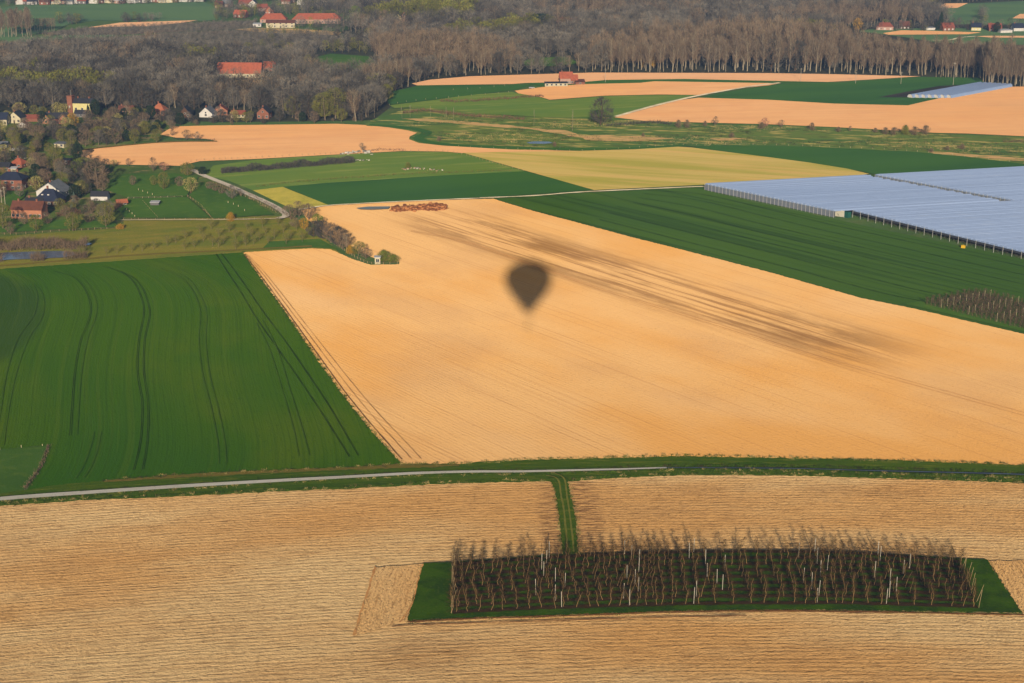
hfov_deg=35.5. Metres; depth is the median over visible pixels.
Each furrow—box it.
[352,566,375,635]
[392,615,746,626]
[400,564,423,621]
[407,610,1023,621]
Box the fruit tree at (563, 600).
[558,591,567,607]
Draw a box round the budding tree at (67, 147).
[64,143,73,153]
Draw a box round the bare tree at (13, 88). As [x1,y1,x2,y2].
[2,78,24,104]
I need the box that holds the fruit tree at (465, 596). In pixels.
[461,586,472,604]
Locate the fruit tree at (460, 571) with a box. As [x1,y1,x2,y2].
[455,565,466,579]
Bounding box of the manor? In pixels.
[66,90,96,114]
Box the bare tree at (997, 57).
[988,44,1005,81]
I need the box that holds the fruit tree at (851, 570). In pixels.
[846,563,855,576]
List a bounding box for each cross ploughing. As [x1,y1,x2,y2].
[354,564,421,635]
[989,560,1023,613]
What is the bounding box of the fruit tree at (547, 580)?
[544,571,551,587]
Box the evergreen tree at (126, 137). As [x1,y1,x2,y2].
[121,130,130,140]
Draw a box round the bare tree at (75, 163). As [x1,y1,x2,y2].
[67,161,82,177]
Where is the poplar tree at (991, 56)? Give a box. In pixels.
[986,43,999,81]
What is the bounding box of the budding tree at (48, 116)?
[43,115,54,126]
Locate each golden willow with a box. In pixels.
[67,113,78,124]
[299,217,308,229]
[853,18,862,29]
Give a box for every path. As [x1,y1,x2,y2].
[81,141,183,149]
[299,197,492,209]
[480,186,703,197]
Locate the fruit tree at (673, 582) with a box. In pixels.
[669,573,677,592]
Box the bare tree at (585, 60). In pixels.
[579,51,595,71]
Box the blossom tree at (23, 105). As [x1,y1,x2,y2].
[12,102,26,112]
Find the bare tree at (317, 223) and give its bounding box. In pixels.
[311,220,324,231]
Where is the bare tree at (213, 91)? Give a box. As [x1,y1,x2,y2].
[205,89,219,107]
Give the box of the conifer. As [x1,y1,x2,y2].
[935,11,944,29]
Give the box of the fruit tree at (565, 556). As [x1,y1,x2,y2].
[560,552,569,567]
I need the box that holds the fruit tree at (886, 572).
[881,566,889,577]
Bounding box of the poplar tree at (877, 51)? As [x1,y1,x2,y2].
[872,46,882,74]
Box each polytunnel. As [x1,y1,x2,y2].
[907,82,981,97]
[915,82,986,97]
[921,82,990,97]
[928,83,994,97]
[934,83,1001,97]
[941,83,1005,97]
[947,83,1011,97]
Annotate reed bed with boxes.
[0,234,80,243]
[28,251,44,260]
[63,246,88,259]
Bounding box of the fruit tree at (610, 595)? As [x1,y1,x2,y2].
[603,587,615,605]
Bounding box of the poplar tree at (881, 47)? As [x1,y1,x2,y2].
[876,44,884,72]
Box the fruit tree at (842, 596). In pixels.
[837,588,846,602]
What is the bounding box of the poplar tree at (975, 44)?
[968,37,980,76]
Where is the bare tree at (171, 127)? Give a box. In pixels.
[167,120,175,129]
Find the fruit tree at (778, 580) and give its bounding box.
[772,566,783,582]
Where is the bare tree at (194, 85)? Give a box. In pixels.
[187,83,204,107]
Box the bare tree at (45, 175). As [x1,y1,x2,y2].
[39,169,50,183]
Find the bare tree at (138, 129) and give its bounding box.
[129,124,140,135]
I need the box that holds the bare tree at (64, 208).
[60,205,70,218]
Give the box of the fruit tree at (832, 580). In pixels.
[829,573,837,588]
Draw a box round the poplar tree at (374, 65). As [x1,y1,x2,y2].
[369,62,378,77]
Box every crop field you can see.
[286,171,591,204]
[385,85,529,104]
[498,187,1023,332]
[528,79,810,86]
[694,146,1023,173]
[699,77,982,104]
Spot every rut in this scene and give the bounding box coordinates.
[547,475,567,551]
[556,473,574,551]
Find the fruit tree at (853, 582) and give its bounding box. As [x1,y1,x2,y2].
[849,572,858,589]
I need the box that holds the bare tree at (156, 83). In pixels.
[149,80,165,104]
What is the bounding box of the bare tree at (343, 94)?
[332,88,355,118]
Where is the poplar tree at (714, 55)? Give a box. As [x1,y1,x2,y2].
[711,46,719,62]
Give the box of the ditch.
[593,467,1020,474]
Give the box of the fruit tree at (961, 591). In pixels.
[959,584,966,599]
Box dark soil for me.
[882,85,957,96]
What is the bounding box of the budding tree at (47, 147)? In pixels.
[44,143,53,153]
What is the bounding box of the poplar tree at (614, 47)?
[606,36,617,71]
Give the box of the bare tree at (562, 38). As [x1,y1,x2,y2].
[556,37,568,51]
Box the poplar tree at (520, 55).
[518,50,522,62]
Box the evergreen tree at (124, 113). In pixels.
[120,108,128,119]
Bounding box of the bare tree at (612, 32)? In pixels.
[603,28,618,39]
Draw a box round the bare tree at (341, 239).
[335,229,349,249]
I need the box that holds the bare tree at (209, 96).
[204,88,218,105]
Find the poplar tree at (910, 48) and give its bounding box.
[906,38,916,74]
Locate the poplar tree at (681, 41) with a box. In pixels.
[675,36,686,63]
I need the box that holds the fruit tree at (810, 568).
[805,561,816,575]
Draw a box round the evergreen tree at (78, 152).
[71,143,82,157]
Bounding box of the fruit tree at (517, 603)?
[513,596,523,608]
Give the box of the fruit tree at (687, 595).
[681,587,691,604]
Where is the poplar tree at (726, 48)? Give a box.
[722,42,729,71]
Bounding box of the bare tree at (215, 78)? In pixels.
[212,74,233,103]
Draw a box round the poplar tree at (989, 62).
[985,57,991,75]
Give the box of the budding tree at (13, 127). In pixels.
[7,123,19,132]
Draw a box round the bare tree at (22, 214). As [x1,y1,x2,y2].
[18,212,29,223]
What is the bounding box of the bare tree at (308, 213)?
[302,203,315,219]
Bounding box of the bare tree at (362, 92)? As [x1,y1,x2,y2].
[356,85,376,116]
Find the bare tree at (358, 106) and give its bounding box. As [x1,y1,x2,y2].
[343,92,366,116]
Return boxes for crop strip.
[0,35,113,42]
[861,28,1023,44]
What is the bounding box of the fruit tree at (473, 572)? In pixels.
[470,564,480,580]
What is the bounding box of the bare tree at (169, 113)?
[165,110,175,119]
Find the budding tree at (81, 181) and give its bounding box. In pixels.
[76,180,88,194]
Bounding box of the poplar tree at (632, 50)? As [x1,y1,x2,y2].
[629,43,636,71]
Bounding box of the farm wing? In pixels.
[571,74,577,83]
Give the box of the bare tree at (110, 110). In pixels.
[106,106,120,120]
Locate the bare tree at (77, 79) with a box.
[69,78,86,95]
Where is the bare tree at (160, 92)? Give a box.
[151,83,166,102]
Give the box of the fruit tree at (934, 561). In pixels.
[928,557,939,575]
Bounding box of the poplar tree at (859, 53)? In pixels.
[853,41,862,70]
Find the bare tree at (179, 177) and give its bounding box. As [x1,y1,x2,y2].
[174,176,183,185]
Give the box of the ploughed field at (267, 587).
[0,475,1023,682]
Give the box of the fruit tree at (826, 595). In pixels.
[821,583,831,602]
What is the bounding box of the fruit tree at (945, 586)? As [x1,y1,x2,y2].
[940,578,949,593]
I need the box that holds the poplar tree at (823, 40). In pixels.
[817,35,827,70]
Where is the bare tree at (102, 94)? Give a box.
[91,83,109,106]
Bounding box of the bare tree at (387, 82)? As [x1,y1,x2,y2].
[383,80,393,93]
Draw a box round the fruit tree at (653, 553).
[650,548,659,564]
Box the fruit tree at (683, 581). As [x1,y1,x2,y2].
[679,576,688,589]
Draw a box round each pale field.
[94,20,194,26]
[884,30,979,34]
[940,3,966,7]
[978,36,1023,37]
[1014,14,1023,18]
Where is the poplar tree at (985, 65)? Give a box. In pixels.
[983,55,989,81]
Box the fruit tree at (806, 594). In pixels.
[803,585,812,602]
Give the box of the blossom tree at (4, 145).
[0,144,10,157]
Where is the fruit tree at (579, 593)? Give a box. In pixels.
[576,586,585,599]
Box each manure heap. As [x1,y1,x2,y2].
[389,204,448,211]
[418,202,446,210]
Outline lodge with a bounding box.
[374,255,380,263]
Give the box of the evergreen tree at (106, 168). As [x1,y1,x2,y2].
[100,164,107,173]
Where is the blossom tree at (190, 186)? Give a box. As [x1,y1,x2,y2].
[182,177,196,191]
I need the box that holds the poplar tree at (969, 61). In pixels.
[966,50,972,76]
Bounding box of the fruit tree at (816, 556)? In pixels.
[813,548,820,563]
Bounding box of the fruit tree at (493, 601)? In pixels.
[490,593,497,610]
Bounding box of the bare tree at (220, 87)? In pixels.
[214,82,225,102]
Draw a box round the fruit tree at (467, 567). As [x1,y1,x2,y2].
[461,558,472,574]
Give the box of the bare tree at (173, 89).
[168,83,179,107]
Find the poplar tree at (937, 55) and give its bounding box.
[934,50,939,69]
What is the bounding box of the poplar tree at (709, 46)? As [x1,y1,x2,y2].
[702,38,714,71]
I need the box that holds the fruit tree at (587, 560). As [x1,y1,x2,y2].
[583,553,592,567]
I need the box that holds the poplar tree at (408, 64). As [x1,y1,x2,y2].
[403,57,415,81]
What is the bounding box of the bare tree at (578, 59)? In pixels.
[573,52,581,70]
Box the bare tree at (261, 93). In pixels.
[248,86,269,110]
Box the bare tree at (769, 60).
[757,39,787,70]
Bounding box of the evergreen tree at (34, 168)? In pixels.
[29,163,40,177]
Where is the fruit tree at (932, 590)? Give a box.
[928,582,937,598]
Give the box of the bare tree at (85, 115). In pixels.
[82,109,93,119]
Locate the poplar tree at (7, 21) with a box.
[3,11,11,35]
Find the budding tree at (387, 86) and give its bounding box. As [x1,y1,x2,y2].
[382,84,393,100]
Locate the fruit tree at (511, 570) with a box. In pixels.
[506,563,519,576]
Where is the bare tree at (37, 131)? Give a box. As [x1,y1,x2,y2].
[29,125,44,139]
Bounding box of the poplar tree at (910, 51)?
[906,38,915,68]
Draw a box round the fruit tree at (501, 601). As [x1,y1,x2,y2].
[498,594,506,608]
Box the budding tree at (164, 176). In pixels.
[157,172,169,188]
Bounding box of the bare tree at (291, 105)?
[283,90,307,115]
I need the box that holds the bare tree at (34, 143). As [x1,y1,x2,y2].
[31,140,41,151]
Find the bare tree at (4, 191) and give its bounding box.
[0,183,6,196]
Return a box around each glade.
[310,54,375,74]
[524,57,576,65]
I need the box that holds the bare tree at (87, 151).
[81,150,93,161]
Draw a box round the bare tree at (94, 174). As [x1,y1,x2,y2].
[82,157,109,187]
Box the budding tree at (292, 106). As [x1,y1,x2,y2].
[282,96,300,117]
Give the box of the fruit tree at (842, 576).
[840,573,850,588]
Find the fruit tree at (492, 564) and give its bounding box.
[487,556,496,573]
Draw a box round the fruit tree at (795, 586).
[790,577,798,594]
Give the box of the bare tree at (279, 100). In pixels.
[272,90,288,108]
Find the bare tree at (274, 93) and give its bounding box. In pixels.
[268,86,282,106]
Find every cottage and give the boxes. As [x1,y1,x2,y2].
[11,155,28,167]
[118,104,134,114]
[152,101,167,115]
[231,109,245,117]
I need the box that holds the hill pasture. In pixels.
[0,2,220,36]
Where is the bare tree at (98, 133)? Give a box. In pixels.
[92,129,103,144]
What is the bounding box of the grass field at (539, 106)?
[390,92,694,116]
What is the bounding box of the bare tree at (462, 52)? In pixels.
[458,51,467,66]
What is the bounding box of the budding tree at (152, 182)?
[149,175,156,184]
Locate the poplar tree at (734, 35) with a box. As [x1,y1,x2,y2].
[729,29,740,69]
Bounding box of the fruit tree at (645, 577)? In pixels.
[639,569,650,583]
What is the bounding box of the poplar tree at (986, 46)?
[977,40,990,81]
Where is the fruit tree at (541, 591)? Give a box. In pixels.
[534,586,544,601]
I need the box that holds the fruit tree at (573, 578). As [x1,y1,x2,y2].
[570,571,578,585]
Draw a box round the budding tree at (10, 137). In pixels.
[6,130,18,141]
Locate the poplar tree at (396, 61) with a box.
[390,57,402,76]
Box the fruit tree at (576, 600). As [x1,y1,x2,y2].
[574,591,584,606]
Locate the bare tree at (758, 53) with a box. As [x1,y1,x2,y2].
[753,41,764,69]
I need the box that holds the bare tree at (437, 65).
[436,61,442,77]
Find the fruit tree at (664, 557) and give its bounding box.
[660,551,668,564]
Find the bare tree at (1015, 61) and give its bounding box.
[1012,52,1023,83]
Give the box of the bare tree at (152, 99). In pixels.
[145,88,159,105]
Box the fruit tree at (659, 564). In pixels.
[654,555,665,570]
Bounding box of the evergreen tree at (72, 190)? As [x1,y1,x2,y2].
[68,184,80,198]
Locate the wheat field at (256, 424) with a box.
[0,253,400,489]
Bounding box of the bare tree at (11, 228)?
[5,222,15,232]
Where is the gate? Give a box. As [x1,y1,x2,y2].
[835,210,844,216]
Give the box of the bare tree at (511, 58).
[506,52,515,66]
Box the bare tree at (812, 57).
[806,39,817,70]
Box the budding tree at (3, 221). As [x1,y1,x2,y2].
[0,203,11,227]
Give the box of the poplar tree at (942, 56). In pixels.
[938,48,945,71]
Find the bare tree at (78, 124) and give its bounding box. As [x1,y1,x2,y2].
[71,123,82,136]
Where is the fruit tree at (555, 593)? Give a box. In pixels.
[549,585,559,600]
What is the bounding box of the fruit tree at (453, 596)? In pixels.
[447,594,457,611]
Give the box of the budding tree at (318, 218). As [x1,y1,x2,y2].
[312,214,322,224]
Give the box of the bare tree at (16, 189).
[13,183,24,195]
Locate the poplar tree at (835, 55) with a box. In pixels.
[831,45,840,72]
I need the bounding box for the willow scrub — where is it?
[0,234,91,251]
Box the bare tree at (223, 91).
[218,88,236,107]
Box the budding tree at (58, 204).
[54,198,64,211]
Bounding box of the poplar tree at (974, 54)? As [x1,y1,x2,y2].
[970,50,976,67]
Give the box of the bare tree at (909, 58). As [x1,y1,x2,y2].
[899,41,918,69]
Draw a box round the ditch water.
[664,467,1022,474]
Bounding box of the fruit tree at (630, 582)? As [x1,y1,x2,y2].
[626,572,634,591]
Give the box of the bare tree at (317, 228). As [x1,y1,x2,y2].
[315,220,329,238]
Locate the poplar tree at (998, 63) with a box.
[995,55,1003,78]
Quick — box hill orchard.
[1,18,342,49]
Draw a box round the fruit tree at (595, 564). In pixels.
[588,559,598,573]
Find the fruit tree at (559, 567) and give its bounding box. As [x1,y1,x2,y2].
[552,560,565,574]
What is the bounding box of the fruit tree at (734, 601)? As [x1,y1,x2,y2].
[728,589,738,602]
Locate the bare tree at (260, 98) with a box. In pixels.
[251,90,268,105]
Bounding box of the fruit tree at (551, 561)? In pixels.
[547,556,556,568]
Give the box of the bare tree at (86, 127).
[78,124,88,135]
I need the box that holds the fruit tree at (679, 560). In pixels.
[677,554,688,570]
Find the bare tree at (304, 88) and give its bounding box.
[297,85,313,105]
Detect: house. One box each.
[0,112,10,124]
[0,162,12,171]
[0,169,28,190]
[10,110,25,122]
[15,0,22,4]
[24,195,43,200]
[26,0,36,4]
[35,179,71,195]
[37,186,66,206]
[39,0,49,4]
[45,111,69,123]
[77,0,88,3]
[180,105,193,117]
[199,105,215,117]
[214,1,223,7]
[215,104,227,114]
[233,9,248,17]
[238,0,251,6]
[256,105,271,118]
[257,3,267,10]
[875,21,893,29]
[898,21,909,28]
[923,26,935,29]
[940,22,954,30]
[970,21,981,30]
[987,22,1001,30]
[998,29,1011,32]
[1010,22,1023,30]
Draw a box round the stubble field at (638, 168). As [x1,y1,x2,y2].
[465,147,867,189]
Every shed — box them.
[0,141,9,147]
[8,166,17,171]
[53,141,67,147]
[61,158,72,164]
[253,23,261,26]
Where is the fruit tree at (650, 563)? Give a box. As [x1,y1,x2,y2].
[643,556,654,569]
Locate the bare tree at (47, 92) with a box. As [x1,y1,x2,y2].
[39,85,53,105]
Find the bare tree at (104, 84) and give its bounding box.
[95,80,114,107]
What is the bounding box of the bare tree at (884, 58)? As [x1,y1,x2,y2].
[882,50,893,74]
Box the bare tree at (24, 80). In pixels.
[15,79,32,101]
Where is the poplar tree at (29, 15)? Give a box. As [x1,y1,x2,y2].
[24,9,34,36]
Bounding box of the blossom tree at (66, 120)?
[60,117,73,125]
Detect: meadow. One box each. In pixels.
[0,216,340,268]
[0,445,46,492]
[206,151,522,189]
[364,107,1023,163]
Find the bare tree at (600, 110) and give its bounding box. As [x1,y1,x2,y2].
[588,96,613,124]
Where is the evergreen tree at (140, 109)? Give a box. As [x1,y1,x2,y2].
[135,107,142,117]
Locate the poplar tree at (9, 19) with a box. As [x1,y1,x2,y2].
[7,8,14,36]
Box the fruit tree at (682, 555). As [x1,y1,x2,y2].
[677,547,688,563]
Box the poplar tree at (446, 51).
[443,50,448,66]
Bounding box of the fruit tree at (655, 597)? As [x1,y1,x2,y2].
[651,590,661,604]
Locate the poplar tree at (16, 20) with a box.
[11,9,18,35]
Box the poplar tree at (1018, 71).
[1013,58,1020,84]
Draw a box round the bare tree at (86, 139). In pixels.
[77,130,93,146]
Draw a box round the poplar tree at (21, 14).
[18,10,24,36]
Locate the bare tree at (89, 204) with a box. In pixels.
[84,199,95,211]
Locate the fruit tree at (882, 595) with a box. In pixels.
[877,585,885,603]
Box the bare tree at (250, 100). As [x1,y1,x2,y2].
[243,91,258,110]
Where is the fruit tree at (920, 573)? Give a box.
[916,563,928,579]
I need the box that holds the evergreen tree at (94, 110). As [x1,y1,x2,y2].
[89,99,99,114]
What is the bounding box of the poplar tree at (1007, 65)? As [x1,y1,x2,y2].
[1004,58,1010,82]
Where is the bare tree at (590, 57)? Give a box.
[589,49,599,70]
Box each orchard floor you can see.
[5,30,344,47]
[40,21,255,34]
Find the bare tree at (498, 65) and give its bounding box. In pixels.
[489,52,509,72]
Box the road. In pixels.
[0,467,663,499]
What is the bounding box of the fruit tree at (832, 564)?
[825,561,835,575]
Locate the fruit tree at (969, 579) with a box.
[967,573,976,587]
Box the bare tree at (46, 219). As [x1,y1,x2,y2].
[40,212,51,223]
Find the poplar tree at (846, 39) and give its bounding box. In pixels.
[841,37,850,69]
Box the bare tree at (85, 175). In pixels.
[79,169,93,181]
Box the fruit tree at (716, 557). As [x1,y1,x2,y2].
[711,548,720,563]
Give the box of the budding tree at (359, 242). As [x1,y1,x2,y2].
[351,241,364,255]
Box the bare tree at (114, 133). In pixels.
[106,128,121,144]
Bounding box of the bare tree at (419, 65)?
[411,60,428,80]
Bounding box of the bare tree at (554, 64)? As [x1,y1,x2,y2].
[550,56,563,71]
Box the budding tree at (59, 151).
[50,145,61,155]
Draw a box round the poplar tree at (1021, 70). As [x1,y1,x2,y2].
[1018,58,1023,86]
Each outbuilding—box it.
[25,114,38,121]
[74,110,87,117]
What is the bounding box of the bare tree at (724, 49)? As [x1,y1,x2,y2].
[718,38,731,69]
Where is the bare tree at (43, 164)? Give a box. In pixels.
[38,158,50,170]
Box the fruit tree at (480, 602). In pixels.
[477,594,484,610]
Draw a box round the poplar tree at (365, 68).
[360,62,369,77]
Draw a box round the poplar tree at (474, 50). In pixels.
[470,42,479,69]
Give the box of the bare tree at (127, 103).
[122,101,129,118]
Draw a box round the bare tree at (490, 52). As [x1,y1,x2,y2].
[487,49,494,72]
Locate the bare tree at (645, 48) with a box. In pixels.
[637,42,650,70]
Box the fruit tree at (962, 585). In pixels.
[954,576,969,593]
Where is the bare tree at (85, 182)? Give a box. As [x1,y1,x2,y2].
[76,176,92,194]
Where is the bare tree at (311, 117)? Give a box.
[309,111,318,121]
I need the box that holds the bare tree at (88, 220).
[83,211,94,221]
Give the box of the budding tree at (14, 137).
[10,136,20,145]
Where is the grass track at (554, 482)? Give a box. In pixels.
[550,477,578,553]
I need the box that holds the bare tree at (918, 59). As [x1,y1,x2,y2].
[911,44,923,73]
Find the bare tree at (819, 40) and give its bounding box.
[807,38,824,62]
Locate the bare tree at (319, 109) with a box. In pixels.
[311,99,326,117]
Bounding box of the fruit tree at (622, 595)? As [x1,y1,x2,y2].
[616,588,625,605]
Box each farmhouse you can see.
[10,198,47,218]
[559,70,572,83]
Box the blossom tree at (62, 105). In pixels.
[59,104,69,111]
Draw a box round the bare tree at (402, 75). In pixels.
[393,68,407,84]
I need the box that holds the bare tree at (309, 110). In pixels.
[297,90,320,117]
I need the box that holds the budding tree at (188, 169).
[180,162,193,174]
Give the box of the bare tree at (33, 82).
[25,81,43,101]
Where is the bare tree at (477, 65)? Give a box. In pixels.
[474,56,479,72]
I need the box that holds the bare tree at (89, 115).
[83,113,95,121]
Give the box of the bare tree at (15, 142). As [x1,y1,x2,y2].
[9,141,18,155]
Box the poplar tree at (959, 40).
[951,35,965,76]
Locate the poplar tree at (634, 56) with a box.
[630,46,638,67]
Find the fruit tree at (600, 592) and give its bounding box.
[598,583,607,599]
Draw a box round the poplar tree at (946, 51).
[941,46,949,76]
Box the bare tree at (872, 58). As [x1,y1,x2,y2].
[868,49,876,73]
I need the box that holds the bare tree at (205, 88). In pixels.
[198,81,213,104]
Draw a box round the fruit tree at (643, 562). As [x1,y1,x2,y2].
[639,554,649,571]
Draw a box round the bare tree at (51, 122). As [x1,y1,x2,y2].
[46,120,57,132]
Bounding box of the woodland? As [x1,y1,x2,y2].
[0,0,1023,114]
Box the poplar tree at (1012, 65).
[1008,57,1015,77]
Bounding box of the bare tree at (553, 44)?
[545,38,557,54]
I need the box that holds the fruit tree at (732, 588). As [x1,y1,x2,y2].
[727,581,736,596]
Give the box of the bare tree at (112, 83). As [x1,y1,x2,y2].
[102,79,124,105]
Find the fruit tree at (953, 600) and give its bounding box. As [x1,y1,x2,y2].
[948,593,959,607]
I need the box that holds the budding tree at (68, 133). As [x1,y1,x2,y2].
[64,130,76,142]
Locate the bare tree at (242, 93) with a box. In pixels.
[239,89,247,103]
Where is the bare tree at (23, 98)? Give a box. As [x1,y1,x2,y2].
[0,78,27,103]
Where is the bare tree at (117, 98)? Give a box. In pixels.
[109,84,128,104]
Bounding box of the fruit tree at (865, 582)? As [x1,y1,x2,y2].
[862,575,869,589]
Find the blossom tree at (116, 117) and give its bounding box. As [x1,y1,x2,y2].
[111,113,122,122]
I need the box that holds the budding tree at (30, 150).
[25,149,34,159]
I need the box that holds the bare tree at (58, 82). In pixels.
[51,79,74,106]
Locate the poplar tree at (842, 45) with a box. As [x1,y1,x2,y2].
[839,40,846,70]
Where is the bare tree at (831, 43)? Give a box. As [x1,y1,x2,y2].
[824,41,837,63]
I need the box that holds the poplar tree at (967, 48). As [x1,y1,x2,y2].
[960,39,973,76]
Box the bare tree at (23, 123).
[18,117,29,128]
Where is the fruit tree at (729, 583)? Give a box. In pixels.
[724,576,731,589]
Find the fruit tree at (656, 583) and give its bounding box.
[650,577,659,589]
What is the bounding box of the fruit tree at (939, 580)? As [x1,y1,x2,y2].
[933,573,944,586]
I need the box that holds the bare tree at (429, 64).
[423,63,432,77]
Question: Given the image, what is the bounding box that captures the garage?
[90,191,109,200]
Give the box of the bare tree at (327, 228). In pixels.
[320,222,338,242]
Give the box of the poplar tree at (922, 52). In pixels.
[916,40,928,74]
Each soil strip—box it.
[453,556,958,570]
[453,568,964,582]
[453,574,967,588]
[453,587,972,600]
[453,601,977,613]
[454,550,957,565]
[454,562,962,576]
[454,581,969,594]
[454,594,974,606]
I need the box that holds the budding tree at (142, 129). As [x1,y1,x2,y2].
[138,125,145,133]
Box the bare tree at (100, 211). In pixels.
[96,203,105,216]
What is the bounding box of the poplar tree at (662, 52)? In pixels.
[656,42,664,62]
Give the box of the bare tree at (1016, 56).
[1007,48,1023,84]
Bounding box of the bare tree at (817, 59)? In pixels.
[811,43,824,71]
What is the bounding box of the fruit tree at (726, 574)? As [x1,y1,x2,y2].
[723,564,732,581]
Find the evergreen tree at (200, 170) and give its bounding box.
[198,166,206,173]
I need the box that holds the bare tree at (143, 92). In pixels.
[131,83,152,108]
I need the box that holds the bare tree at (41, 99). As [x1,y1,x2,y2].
[32,84,51,107]
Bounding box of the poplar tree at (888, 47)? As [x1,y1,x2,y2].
[884,37,895,66]
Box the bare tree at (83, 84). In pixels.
[74,80,89,97]
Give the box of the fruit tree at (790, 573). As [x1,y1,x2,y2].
[783,562,798,581]
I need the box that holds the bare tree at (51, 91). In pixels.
[41,83,62,107]
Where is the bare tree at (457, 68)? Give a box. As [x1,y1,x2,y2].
[450,60,462,75]
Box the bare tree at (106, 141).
[97,128,113,144]
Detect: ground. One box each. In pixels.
[0,0,1023,504]
[0,112,289,235]
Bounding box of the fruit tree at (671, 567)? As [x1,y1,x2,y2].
[667,558,675,575]
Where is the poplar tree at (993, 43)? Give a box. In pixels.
[984,32,1001,82]
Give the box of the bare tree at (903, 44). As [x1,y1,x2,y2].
[893,39,909,74]
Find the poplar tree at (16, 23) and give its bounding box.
[11,12,18,29]
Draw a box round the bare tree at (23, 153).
[14,144,26,156]
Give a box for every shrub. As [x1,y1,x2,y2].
[115,223,123,229]
[226,212,234,221]
[346,245,353,253]
[377,249,390,262]
[388,253,399,262]
[674,119,681,127]
[682,119,690,127]
[808,123,815,129]
[882,127,889,134]
[890,127,897,134]
[900,125,909,134]
[911,125,920,134]
[920,125,931,133]
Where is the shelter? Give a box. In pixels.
[149,200,160,204]
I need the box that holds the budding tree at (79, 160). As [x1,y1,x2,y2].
[70,159,83,174]
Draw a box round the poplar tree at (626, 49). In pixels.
[623,46,630,71]
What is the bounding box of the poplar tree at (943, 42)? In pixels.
[935,35,950,75]
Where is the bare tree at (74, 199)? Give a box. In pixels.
[69,195,78,207]
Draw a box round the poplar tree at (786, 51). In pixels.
[781,39,790,69]
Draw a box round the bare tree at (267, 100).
[259,93,273,107]
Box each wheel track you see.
[0,285,36,404]
[2,272,43,444]
[55,271,90,435]
[66,271,95,432]
[74,433,92,478]
[83,433,99,477]
[103,266,143,469]
[121,271,149,469]
[160,268,218,463]
[179,273,225,459]
[216,254,349,456]
[221,253,358,455]
[244,255,401,458]
[246,255,409,456]
[248,255,420,458]
[256,323,298,456]
[262,320,309,455]
[412,230,1022,411]
[412,231,1021,414]
[600,219,940,304]
[610,212,1014,310]
[617,206,1014,300]
[634,202,1021,292]
[639,197,1022,283]
[646,193,1019,273]
[651,190,1021,265]
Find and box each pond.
[0,251,73,259]
[527,141,551,143]
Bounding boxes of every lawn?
[0,219,116,232]
[5,191,25,210]
[263,239,339,250]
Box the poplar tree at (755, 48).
[750,39,761,60]
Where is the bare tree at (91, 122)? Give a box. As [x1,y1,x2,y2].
[84,119,97,134]
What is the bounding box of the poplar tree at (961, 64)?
[959,47,966,67]
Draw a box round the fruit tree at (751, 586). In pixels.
[744,578,755,595]
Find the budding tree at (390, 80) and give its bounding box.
[381,74,396,89]
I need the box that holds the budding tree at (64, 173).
[55,172,67,181]
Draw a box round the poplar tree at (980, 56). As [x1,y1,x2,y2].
[975,42,985,77]
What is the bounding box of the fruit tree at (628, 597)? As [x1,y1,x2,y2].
[624,587,634,604]
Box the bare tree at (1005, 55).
[995,52,1011,82]
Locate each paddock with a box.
[105,173,197,197]
[119,196,210,217]
[190,182,273,217]
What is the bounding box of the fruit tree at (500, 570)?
[493,561,504,578]
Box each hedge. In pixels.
[23,444,49,486]
[55,207,82,216]
[109,201,120,211]
[210,181,284,213]
[221,156,354,173]
[403,107,523,119]
[440,94,540,102]
[605,119,672,125]
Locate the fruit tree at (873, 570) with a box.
[868,562,879,577]
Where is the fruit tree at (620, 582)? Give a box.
[617,576,625,590]
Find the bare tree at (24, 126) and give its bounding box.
[18,125,30,136]
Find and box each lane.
[120,218,275,219]
[191,169,288,218]
[616,82,778,116]
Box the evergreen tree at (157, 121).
[153,120,161,128]
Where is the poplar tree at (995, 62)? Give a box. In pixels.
[990,55,998,79]
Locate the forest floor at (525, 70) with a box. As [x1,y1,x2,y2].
[0,0,1023,121]
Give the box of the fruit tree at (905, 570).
[897,562,909,578]
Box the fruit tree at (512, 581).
[509,572,516,591]
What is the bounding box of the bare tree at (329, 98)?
[318,90,338,115]
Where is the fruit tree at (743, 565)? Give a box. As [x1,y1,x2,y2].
[737,557,747,575]
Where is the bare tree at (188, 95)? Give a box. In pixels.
[180,91,193,103]
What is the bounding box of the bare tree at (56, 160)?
[52,158,66,169]
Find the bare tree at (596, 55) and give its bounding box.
[590,39,612,70]
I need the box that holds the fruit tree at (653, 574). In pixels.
[649,565,657,584]
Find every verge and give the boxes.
[0,245,311,265]
[0,456,1023,505]
[104,464,458,481]
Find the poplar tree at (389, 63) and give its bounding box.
[385,60,394,76]
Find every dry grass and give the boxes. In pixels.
[409,118,528,127]
[524,128,672,140]
[711,138,741,140]
[929,151,1023,160]
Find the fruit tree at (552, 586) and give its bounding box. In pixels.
[550,577,557,593]
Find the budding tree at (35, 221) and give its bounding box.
[28,214,42,231]
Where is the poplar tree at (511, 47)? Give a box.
[507,44,515,68]
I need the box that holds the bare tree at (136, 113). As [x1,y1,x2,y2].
[128,110,140,121]
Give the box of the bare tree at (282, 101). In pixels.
[273,89,288,111]
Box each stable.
[115,199,127,205]
[544,81,567,86]
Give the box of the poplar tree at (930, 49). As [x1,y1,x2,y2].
[921,39,932,63]
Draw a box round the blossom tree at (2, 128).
[0,123,6,135]
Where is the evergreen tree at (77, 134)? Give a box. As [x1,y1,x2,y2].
[76,132,82,140]
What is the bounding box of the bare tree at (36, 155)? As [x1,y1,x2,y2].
[26,152,46,170]
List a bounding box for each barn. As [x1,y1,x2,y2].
[216,61,263,77]
[260,13,287,22]
[263,61,276,70]
[266,20,295,27]
[292,13,341,23]
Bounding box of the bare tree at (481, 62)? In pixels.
[477,52,486,68]
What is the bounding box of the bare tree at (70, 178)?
[67,172,76,182]

